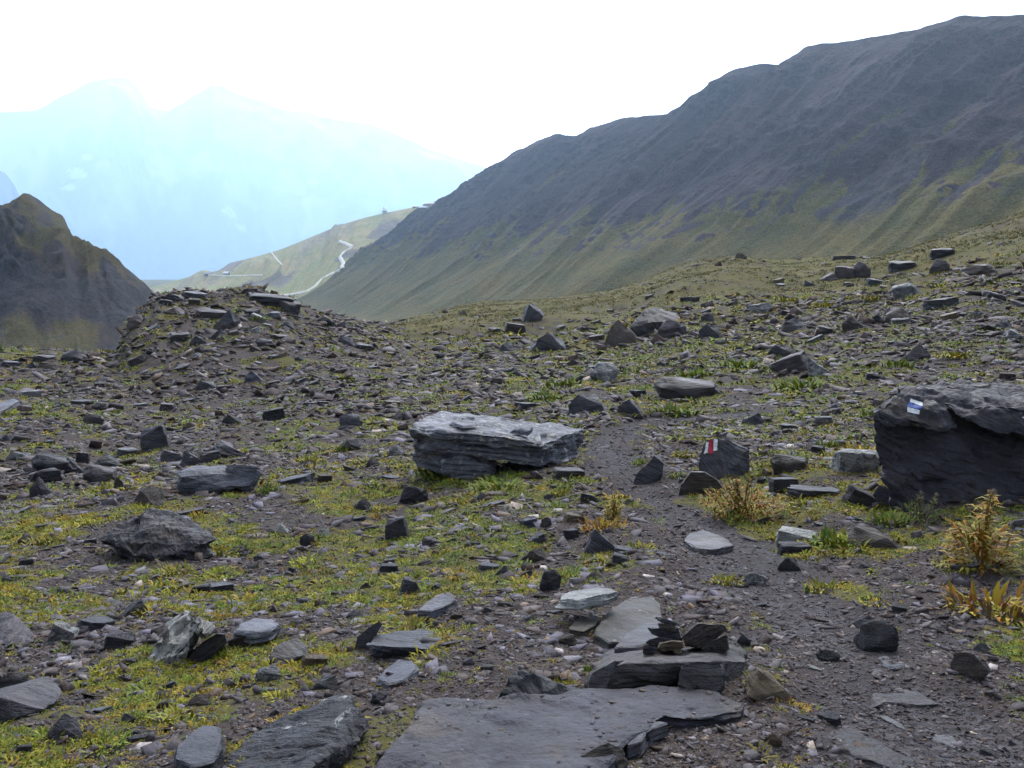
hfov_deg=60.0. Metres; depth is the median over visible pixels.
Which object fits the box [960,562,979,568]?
flat rock
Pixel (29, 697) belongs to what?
rock
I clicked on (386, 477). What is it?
flat rock
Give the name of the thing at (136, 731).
flat rock
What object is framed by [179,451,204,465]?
rock
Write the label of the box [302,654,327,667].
rock
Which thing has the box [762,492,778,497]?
flat rock
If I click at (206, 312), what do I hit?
flat rock
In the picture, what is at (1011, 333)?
rock
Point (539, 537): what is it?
rock
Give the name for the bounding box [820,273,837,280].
rock
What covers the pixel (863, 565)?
rock
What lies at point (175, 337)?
rock
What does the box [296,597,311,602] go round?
rock
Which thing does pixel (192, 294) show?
flat rock
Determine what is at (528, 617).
rock
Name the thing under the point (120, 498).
rock
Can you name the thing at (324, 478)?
rock
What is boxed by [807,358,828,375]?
rock
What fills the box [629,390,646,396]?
flat rock
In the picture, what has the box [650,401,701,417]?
alpine plant
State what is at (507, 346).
rock
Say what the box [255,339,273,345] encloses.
boulder
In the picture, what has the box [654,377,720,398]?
boulder
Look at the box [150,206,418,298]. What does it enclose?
hill
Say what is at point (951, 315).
flat rock
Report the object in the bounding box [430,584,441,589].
rock
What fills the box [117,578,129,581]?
flat rock
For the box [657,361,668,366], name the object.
rock
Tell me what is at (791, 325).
rock
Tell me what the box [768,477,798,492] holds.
rock
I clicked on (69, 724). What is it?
rock
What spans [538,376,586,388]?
alpine plant
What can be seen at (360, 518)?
flat rock
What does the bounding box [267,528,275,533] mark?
rock
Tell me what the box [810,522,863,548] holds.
alpine plant
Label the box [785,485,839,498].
flat rock
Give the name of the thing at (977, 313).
rock
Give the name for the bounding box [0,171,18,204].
mountain range
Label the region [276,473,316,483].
flat rock
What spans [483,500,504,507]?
flat rock
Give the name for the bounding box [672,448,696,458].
alpine plant
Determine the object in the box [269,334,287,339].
flat rock
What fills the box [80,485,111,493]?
alpine plant
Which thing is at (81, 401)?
flat rock
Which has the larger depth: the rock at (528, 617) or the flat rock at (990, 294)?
the flat rock at (990, 294)
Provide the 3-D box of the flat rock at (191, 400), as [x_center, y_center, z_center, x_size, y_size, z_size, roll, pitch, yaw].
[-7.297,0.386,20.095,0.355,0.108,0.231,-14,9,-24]
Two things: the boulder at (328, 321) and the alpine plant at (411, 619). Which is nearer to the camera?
the alpine plant at (411, 619)
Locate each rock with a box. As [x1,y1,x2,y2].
[0,361,19,365]
[0,398,19,415]
[0,434,14,440]
[0,611,33,644]
[0,672,28,687]
[0,676,60,723]
[1,577,15,581]
[5,451,31,459]
[7,574,38,578]
[15,743,31,752]
[17,533,38,543]
[18,558,33,565]
[20,390,41,397]
[20,507,30,513]
[25,362,37,367]
[29,468,62,482]
[29,477,53,496]
[32,355,55,362]
[35,524,46,527]
[35,596,51,599]
[38,359,60,369]
[47,713,82,741]
[48,621,79,641]
[53,740,70,744]
[60,564,82,567]
[67,458,82,473]
[70,399,92,404]
[72,668,88,676]
[75,452,89,463]
[76,616,114,630]
[82,464,117,482]
[83,414,104,424]
[84,537,96,543]
[84,706,112,712]
[88,661,112,665]
[91,402,106,409]
[94,382,105,386]
[94,454,119,466]
[99,508,216,562]
[104,631,135,650]
[113,478,123,488]
[116,447,137,455]
[116,495,125,501]
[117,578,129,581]
[121,658,137,665]
[121,713,137,722]
[122,600,147,616]
[125,433,140,439]
[126,314,145,329]
[126,732,150,742]
[130,402,148,406]
[130,730,144,733]
[132,485,166,506]
[135,343,144,349]
[140,425,170,450]
[144,347,153,354]
[146,324,160,331]
[148,610,214,664]
[158,299,172,305]
[159,403,174,410]
[160,450,181,461]
[161,681,176,689]
[161,699,176,706]
[162,307,177,314]
[162,586,176,590]
[163,293,184,300]
[170,332,190,343]
[173,363,190,371]
[173,725,225,767]
[176,465,262,493]
[176,507,205,515]
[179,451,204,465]
[181,291,206,299]
[182,398,197,402]
[182,422,196,430]
[185,694,211,707]
[187,298,200,304]
[188,633,227,662]
[189,336,205,345]
[191,583,210,594]
[192,353,201,356]
[195,307,225,318]
[195,380,216,389]
[197,581,234,591]
[200,450,219,461]
[210,329,225,338]
[213,443,245,457]
[216,385,228,390]
[222,415,242,424]
[224,694,368,767]
[227,330,239,334]
[228,635,252,646]
[229,545,243,552]
[233,618,280,644]
[242,683,259,687]
[244,308,259,314]
[244,371,261,381]
[248,292,293,307]
[249,327,259,332]
[250,313,264,322]
[252,687,278,692]
[254,555,266,560]
[255,666,280,682]
[262,407,285,420]
[264,311,280,318]
[267,380,280,384]
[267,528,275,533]
[267,639,308,664]
[268,354,277,358]
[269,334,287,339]
[275,523,288,534]
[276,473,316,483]
[278,300,300,314]
[281,320,294,329]
[284,571,293,576]
[287,567,298,572]
[289,531,299,537]
[290,619,303,624]
[294,356,303,360]
[295,377,308,382]
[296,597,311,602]
[300,534,315,546]
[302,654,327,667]
[308,380,319,384]
[309,675,337,690]
[317,401,328,404]
[317,474,331,482]
[318,526,329,535]
[325,387,341,393]
[330,590,344,594]
[337,337,354,346]
[339,413,362,425]
[342,439,363,450]
[345,609,362,618]
[352,516,366,520]
[353,498,370,509]
[355,621,381,648]
[356,344,374,350]
[360,582,369,588]
[364,525,378,529]
[366,629,440,657]
[367,366,379,368]
[370,691,386,703]
[375,685,743,767]
[376,659,419,687]
[379,475,399,479]
[379,563,398,572]
[382,400,400,405]
[383,558,396,562]
[385,516,408,539]
[387,444,402,455]
[399,486,427,503]
[400,576,420,594]
[417,593,457,618]
[422,536,441,545]
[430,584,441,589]
[432,619,443,626]
[436,353,444,357]
[436,485,449,489]
[438,640,462,646]
[448,526,472,532]
[450,612,462,619]
[460,396,472,401]
[461,657,473,665]
[473,644,486,649]
[477,562,499,570]
[480,664,492,670]
[482,607,493,613]
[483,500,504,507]
[484,554,497,558]
[488,328,499,331]
[489,377,505,384]
[495,565,508,575]
[496,670,578,698]
[497,601,513,606]
[499,342,515,350]
[505,322,525,333]
[512,531,523,534]
[513,402,536,408]
[517,644,533,646]
[519,570,533,576]
[520,517,536,527]
[521,547,546,561]
[522,304,543,321]
[523,614,536,621]
[525,532,547,544]
[526,333,565,351]
[539,569,561,590]
[540,517,551,527]
[544,494,552,499]
[546,610,563,613]
[552,467,584,478]
[555,588,617,609]
[559,633,576,645]
[563,512,589,522]
[563,528,578,538]
[568,394,605,413]
[569,614,598,636]
[580,493,601,502]
[580,743,628,767]
[582,558,595,564]
[584,530,614,553]
[584,644,747,693]
[586,571,600,579]
[587,334,604,340]
[594,596,662,647]
[611,552,629,563]
[613,545,633,551]
[614,622,658,652]
[617,400,642,418]
[625,721,668,760]
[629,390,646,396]
[631,307,679,336]
[633,454,663,483]
[644,294,653,299]
[655,552,674,555]
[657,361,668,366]
[679,471,725,495]
[680,296,699,301]
[681,339,691,344]
[684,530,733,554]
[697,324,721,338]
[698,438,749,479]
[701,315,714,320]
[736,634,750,645]
[742,413,763,424]
[742,573,768,585]
[745,668,793,701]
[751,603,765,606]
[755,517,775,524]
[757,477,767,483]
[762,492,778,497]
[763,417,771,422]
[764,733,782,746]
[768,345,795,356]
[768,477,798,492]
[769,351,807,372]
[769,431,780,436]
[770,454,808,474]
[773,278,783,282]
[776,526,817,543]
[777,541,811,554]
[777,557,800,570]
[778,310,788,314]
[778,423,797,428]
[780,318,803,333]
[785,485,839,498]
[793,713,814,722]
[803,280,816,286]
[807,334,823,342]
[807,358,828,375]
[807,664,822,670]
[811,445,824,452]
[812,617,836,621]
[813,416,832,424]
[813,521,824,525]
[815,649,839,661]
[817,325,835,334]
[817,711,841,725]
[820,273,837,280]
[827,728,914,767]
[828,403,839,408]
[832,256,855,260]
[832,448,879,472]
[834,266,854,278]
[840,484,874,506]
[847,616,875,627]
[848,526,900,549]
[853,620,898,651]
[859,562,870,567]
[865,372,878,380]
[866,278,882,285]
[870,668,944,709]
[872,315,883,322]
[873,485,889,506]
[874,607,884,610]
[879,656,904,670]
[880,716,963,751]
[888,261,915,272]
[890,318,910,323]
[891,603,907,611]
[892,283,919,301]
[923,297,959,310]
[929,248,954,259]
[939,311,958,319]
[944,623,954,628]
[949,651,990,680]
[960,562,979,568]
[966,310,980,317]
[973,643,989,652]
[979,748,998,757]
[982,290,1006,300]
[994,320,1011,328]
[999,372,1015,379]
[1003,329,1023,339]
[1007,281,1021,284]
[1013,302,1023,306]
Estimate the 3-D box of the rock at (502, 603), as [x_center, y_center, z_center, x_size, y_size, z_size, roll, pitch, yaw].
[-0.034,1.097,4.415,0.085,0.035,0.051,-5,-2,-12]
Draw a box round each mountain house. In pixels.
[419,206,427,212]
[425,202,434,208]
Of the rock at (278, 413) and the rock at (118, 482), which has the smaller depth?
the rock at (118, 482)
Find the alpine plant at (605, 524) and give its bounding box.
[578,513,627,533]
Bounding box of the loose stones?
[0,213,1023,767]
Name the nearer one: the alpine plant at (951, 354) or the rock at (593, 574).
the rock at (593, 574)
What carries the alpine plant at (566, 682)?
on the ground at (550, 324)
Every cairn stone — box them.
[642,646,655,653]
[646,637,672,645]
[648,627,682,640]
[655,616,677,625]
[657,623,675,631]
[657,640,683,652]
[673,649,681,653]
[682,622,727,647]
[702,635,729,652]
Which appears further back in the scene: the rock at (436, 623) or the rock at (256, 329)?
the rock at (256, 329)
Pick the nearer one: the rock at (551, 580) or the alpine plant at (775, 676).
the alpine plant at (775, 676)
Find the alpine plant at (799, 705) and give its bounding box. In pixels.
[771,697,811,711]
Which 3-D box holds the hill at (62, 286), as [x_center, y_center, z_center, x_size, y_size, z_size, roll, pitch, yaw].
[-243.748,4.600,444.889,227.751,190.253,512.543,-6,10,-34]
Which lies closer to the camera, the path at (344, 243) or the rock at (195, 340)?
the rock at (195, 340)
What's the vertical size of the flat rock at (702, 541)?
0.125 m
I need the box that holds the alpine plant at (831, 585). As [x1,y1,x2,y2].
[801,575,851,594]
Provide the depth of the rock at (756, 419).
11.84 m
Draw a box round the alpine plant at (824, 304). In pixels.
[809,300,836,307]
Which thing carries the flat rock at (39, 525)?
on the ground at (550, 324)
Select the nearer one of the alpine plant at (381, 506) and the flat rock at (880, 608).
the flat rock at (880, 608)
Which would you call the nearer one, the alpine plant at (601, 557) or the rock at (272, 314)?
the alpine plant at (601, 557)
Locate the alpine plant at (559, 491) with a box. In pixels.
[548,486,571,496]
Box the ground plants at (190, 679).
[0,437,1023,767]
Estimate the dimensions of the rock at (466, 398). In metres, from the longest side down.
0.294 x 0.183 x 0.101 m
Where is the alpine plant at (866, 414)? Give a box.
[854,406,877,417]
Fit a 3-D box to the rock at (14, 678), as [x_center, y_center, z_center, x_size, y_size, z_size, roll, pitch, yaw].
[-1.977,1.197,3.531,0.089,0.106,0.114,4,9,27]
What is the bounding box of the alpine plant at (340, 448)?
[333,441,358,451]
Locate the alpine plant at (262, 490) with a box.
[256,482,282,494]
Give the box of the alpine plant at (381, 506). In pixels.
[368,502,401,512]
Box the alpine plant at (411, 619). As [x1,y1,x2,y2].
[381,614,438,630]
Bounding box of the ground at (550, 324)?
[0,212,1023,767]
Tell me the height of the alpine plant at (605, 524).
0.146 m
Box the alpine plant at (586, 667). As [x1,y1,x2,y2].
[578,662,592,671]
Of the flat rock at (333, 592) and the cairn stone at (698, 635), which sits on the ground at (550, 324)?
the flat rock at (333, 592)
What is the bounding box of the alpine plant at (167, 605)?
[130,599,186,617]
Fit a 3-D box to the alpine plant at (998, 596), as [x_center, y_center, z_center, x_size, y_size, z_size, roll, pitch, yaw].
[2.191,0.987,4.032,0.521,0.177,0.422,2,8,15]
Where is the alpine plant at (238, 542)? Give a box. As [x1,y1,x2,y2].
[224,537,256,548]
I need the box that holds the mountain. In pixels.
[296,14,1023,321]
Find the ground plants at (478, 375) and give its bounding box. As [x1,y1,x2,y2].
[0,249,1023,504]
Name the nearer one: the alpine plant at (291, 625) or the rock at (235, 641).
the rock at (235, 641)
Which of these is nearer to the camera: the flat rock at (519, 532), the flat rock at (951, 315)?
the flat rock at (519, 532)
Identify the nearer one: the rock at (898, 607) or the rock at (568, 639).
the rock at (568, 639)
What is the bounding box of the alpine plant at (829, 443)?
[815,437,844,448]
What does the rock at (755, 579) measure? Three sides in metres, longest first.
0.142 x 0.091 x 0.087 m
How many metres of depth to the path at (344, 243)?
1810.66 m
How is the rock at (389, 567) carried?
on the ground at (550, 324)
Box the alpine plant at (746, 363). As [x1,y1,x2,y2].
[710,356,762,368]
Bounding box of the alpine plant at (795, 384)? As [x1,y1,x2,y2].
[762,376,826,392]
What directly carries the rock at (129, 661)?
on the ground at (550, 324)
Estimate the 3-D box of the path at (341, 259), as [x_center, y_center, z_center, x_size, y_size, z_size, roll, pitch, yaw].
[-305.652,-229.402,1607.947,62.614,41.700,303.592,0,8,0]
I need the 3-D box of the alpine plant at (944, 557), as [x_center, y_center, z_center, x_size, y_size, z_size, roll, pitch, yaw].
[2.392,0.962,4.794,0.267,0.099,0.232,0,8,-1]
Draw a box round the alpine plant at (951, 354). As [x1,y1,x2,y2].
[930,348,978,359]
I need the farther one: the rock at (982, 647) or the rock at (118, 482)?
the rock at (118, 482)
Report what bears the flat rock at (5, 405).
on the ground at (550, 324)
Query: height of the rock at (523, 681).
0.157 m
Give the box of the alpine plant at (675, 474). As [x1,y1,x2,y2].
[667,470,687,479]
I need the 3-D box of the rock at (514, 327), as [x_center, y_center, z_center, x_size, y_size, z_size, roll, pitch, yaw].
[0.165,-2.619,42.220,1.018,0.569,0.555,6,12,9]
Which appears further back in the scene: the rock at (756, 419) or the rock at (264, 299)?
the rock at (264, 299)
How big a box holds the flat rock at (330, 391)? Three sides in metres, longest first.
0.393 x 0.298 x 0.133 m
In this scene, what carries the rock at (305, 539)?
on the ground at (550, 324)
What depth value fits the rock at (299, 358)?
25.23 m
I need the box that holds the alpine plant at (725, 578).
[710,572,744,586]
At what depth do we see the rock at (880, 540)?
5.49 m
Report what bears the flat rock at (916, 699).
on the ground at (550, 324)
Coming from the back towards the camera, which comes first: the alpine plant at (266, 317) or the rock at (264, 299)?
the rock at (264, 299)
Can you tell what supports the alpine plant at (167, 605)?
on the ground at (550, 324)
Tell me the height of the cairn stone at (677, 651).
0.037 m
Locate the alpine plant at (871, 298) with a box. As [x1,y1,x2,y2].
[860,293,886,300]
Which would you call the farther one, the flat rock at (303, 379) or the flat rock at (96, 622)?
the flat rock at (303, 379)
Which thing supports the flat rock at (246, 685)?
on the ground at (550, 324)
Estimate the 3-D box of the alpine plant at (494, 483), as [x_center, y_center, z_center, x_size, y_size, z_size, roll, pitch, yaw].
[-0.121,0.897,7.906,0.593,0.183,0.511,-7,11,-39]
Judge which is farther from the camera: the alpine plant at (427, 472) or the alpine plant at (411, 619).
the alpine plant at (427, 472)
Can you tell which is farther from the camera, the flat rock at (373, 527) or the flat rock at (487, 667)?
the flat rock at (373, 527)
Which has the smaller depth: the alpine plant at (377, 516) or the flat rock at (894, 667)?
the flat rock at (894, 667)
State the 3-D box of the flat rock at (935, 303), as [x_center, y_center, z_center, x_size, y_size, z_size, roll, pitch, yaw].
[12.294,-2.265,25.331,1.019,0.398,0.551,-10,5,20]
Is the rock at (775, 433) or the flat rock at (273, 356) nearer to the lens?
the rock at (775, 433)
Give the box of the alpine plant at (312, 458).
[293,452,328,463]
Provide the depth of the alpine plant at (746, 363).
19.48 m
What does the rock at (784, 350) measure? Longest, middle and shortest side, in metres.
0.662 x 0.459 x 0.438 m
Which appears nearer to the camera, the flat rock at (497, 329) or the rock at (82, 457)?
the rock at (82, 457)
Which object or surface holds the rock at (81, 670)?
on the ground at (550, 324)
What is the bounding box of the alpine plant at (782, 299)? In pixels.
[772,294,808,301]
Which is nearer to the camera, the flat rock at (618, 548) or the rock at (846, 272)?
the flat rock at (618, 548)
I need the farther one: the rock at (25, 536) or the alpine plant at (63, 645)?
the rock at (25, 536)
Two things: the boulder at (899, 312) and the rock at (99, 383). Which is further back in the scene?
the boulder at (899, 312)
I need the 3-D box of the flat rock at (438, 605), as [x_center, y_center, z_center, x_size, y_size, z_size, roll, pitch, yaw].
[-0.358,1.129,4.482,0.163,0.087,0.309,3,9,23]
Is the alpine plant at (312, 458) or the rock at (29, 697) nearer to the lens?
the rock at (29, 697)
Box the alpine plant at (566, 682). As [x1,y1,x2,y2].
[550,676,578,687]
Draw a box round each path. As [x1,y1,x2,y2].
[208,274,262,275]
[280,268,341,295]
[338,240,353,246]
[338,247,352,267]
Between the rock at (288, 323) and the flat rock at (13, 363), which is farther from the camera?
the rock at (288, 323)
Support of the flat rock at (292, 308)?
on the ground at (550, 324)
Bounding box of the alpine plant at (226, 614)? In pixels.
[213,610,241,621]
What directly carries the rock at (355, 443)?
on the ground at (550, 324)
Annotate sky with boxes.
[0,0,1023,166]
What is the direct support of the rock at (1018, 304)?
on the ground at (550, 324)
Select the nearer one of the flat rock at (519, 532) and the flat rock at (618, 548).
the flat rock at (618, 548)
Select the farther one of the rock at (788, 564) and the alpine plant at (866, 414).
the alpine plant at (866, 414)
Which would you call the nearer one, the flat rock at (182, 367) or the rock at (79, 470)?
the rock at (79, 470)
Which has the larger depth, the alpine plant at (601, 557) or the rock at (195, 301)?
the rock at (195, 301)
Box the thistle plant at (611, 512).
[603,495,624,520]
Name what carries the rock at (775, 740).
on the ground at (550, 324)
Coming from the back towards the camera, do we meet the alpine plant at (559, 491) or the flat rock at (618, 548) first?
the alpine plant at (559, 491)
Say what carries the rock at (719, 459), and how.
on the ground at (550, 324)
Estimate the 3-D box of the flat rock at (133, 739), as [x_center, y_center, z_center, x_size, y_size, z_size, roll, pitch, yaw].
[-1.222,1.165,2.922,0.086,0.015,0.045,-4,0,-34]
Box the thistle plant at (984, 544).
[935,489,1022,576]
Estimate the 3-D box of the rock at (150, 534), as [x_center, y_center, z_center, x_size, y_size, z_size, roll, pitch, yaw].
[-2.518,1.200,6.468,0.925,0.561,0.868,0,8,0]
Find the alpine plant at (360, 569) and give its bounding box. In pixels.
[344,566,371,576]
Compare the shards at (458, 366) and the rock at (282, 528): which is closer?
the rock at (282, 528)
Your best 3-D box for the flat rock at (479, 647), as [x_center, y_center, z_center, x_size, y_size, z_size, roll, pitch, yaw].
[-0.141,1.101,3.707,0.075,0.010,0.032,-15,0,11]
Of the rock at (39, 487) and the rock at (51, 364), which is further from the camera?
the rock at (51, 364)
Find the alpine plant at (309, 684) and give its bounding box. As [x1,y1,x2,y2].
[294,681,318,690]
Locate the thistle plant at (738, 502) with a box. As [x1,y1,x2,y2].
[697,474,786,523]
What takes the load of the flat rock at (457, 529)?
on the ground at (550, 324)
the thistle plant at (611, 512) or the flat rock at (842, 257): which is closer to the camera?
the thistle plant at (611, 512)
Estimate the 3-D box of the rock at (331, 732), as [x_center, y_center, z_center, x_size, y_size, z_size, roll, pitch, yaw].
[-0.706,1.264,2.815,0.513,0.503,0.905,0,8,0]
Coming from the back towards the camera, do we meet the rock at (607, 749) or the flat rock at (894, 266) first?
the flat rock at (894, 266)
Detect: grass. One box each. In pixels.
[374,210,1023,343]
[498,658,576,678]
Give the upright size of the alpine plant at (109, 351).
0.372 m
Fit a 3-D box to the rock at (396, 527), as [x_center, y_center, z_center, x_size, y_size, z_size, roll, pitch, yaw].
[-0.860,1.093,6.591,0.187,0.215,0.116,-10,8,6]
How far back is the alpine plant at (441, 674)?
3.38 m
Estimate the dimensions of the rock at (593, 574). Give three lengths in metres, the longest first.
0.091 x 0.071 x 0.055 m
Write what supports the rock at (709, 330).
on the ground at (550, 324)
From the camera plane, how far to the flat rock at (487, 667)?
3.42 m
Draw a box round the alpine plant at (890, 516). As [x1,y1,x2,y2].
[859,507,922,527]
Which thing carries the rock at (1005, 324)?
on the ground at (550, 324)
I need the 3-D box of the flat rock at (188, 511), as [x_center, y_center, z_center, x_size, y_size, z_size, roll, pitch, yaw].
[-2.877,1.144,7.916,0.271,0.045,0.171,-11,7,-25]
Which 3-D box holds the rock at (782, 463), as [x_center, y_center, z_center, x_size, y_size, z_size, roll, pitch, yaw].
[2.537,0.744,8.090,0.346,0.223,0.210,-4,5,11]
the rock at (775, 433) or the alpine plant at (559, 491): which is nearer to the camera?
the alpine plant at (559, 491)
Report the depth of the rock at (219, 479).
9.08 m
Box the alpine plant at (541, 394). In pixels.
[525,387,563,401]
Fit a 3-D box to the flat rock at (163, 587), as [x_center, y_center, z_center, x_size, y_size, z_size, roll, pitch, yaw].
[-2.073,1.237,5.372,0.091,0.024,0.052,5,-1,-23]
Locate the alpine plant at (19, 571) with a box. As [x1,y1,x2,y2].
[6,568,29,574]
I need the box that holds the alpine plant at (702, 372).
[674,365,717,377]
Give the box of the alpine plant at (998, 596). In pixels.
[939,576,1023,626]
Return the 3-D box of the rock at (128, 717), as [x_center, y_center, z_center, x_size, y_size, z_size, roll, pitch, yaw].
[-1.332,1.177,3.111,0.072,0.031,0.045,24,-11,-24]
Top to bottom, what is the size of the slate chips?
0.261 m
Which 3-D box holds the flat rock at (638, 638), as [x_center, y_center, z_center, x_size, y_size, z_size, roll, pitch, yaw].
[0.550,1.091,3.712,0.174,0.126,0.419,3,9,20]
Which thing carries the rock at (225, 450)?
on the ground at (550, 324)
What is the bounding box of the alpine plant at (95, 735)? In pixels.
[72,730,109,749]
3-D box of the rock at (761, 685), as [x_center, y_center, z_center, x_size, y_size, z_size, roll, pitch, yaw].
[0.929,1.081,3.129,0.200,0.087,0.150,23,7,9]
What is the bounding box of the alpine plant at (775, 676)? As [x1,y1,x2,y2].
[741,667,787,687]
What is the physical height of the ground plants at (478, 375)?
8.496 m
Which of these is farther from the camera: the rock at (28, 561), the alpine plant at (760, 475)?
the alpine plant at (760, 475)
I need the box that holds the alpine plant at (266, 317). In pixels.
[248,314,271,321]
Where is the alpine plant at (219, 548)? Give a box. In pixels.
[212,544,240,557]
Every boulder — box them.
[31,453,73,472]
[61,348,87,363]
[128,354,145,365]
[194,344,205,352]
[213,310,239,328]
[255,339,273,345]
[317,316,334,326]
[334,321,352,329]
[408,410,584,478]
[590,362,618,381]
[604,320,636,346]
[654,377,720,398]
[657,318,686,338]
[735,253,747,258]
[746,303,772,311]
[842,313,864,331]
[854,261,870,277]
[873,379,1023,512]
[885,307,909,323]
[900,344,930,361]
[928,259,949,273]
[959,264,997,275]
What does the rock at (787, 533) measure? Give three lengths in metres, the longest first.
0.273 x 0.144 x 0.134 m
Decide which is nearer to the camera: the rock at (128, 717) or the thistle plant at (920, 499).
the rock at (128, 717)
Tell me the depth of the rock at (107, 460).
11.93 m
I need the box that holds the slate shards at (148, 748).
[0,354,1023,767]
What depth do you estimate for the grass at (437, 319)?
54.23 m
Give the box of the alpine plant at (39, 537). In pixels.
[20,531,61,544]
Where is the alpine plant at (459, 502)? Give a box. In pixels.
[440,493,470,507]
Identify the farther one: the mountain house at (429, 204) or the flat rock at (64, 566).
the mountain house at (429, 204)
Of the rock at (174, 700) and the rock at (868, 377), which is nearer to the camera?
the rock at (174, 700)
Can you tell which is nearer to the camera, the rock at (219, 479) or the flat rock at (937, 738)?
the flat rock at (937, 738)
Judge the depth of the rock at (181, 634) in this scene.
3.84 m
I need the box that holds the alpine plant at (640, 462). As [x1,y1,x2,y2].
[631,457,649,465]
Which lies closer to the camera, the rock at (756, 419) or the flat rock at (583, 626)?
the flat rock at (583, 626)
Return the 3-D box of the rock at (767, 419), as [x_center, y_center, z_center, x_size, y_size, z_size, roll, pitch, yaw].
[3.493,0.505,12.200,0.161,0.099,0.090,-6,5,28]
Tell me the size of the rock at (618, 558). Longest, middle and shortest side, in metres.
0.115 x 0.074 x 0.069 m
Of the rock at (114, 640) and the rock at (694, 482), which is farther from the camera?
the rock at (694, 482)
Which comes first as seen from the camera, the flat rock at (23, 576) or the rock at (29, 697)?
the rock at (29, 697)
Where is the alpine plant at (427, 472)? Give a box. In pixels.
[410,468,450,481]
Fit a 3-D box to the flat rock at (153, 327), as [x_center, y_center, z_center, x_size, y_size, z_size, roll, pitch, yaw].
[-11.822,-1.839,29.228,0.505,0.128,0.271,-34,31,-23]
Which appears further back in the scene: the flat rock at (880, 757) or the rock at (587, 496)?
the rock at (587, 496)
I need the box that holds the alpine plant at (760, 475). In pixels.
[758,469,768,476]
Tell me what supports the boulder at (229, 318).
on the ground at (550, 324)
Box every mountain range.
[0,77,486,279]
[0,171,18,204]
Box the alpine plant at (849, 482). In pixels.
[834,479,861,486]
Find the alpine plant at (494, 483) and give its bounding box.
[463,471,528,494]
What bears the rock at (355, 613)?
on the ground at (550, 324)
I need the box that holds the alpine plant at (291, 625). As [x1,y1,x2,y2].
[283,622,310,629]
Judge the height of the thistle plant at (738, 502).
0.336 m
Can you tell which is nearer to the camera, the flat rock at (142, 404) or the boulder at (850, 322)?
the flat rock at (142, 404)
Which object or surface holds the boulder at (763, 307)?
on the ground at (550, 324)
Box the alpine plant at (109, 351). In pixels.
[93,348,116,352]
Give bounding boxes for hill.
[0,193,152,351]
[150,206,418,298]
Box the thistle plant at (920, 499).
[893,490,950,526]
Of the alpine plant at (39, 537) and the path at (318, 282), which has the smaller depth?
the alpine plant at (39, 537)
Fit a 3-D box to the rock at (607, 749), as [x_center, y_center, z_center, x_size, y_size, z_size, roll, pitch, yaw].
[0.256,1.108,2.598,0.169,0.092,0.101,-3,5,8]
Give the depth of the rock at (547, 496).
7.41 m
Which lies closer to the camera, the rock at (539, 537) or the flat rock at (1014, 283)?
the rock at (539, 537)
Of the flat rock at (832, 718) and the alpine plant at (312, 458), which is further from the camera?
the alpine plant at (312, 458)
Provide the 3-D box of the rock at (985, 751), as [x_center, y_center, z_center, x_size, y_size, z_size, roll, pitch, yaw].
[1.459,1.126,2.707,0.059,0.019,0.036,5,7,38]
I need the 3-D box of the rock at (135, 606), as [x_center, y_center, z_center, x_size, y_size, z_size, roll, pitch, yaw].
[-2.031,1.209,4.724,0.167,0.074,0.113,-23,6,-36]
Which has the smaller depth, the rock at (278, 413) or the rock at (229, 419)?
the rock at (229, 419)
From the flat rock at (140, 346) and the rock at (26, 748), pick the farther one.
the flat rock at (140, 346)
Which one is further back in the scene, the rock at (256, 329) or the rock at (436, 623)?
the rock at (256, 329)
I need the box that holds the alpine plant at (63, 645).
[53,642,75,652]
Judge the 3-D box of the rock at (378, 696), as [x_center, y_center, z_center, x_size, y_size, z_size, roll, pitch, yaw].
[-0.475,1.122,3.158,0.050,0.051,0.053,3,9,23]
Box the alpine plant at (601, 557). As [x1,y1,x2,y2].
[592,550,626,565]
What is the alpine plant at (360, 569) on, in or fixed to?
on the ground at (550, 324)
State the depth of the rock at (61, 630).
4.32 m
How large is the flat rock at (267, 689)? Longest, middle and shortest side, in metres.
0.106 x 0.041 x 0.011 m
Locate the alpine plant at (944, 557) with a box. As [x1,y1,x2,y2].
[930,554,974,567]
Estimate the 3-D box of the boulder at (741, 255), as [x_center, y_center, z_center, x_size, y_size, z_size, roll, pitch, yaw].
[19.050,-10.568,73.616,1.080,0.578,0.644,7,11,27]
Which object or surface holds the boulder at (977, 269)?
on the ground at (550, 324)
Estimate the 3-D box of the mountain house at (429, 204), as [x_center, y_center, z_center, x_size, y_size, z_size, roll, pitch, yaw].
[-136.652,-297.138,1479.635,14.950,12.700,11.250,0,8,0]
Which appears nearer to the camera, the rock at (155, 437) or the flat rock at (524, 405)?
the rock at (155, 437)
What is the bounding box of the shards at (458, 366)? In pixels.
[0,266,1023,504]
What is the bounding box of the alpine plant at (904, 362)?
[880,356,916,368]
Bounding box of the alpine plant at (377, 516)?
[366,512,383,520]
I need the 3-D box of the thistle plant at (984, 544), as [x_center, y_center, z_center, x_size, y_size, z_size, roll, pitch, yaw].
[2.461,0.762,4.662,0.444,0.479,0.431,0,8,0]
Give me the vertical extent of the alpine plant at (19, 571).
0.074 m
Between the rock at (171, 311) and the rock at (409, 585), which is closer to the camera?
the rock at (409, 585)
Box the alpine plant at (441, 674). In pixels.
[439,669,460,678]
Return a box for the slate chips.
[401,685,740,767]
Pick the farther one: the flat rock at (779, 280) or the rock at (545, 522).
the flat rock at (779, 280)
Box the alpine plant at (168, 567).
[150,559,194,578]
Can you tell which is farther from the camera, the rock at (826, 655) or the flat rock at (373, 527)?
the flat rock at (373, 527)
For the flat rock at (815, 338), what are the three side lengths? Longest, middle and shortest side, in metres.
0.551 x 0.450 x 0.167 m

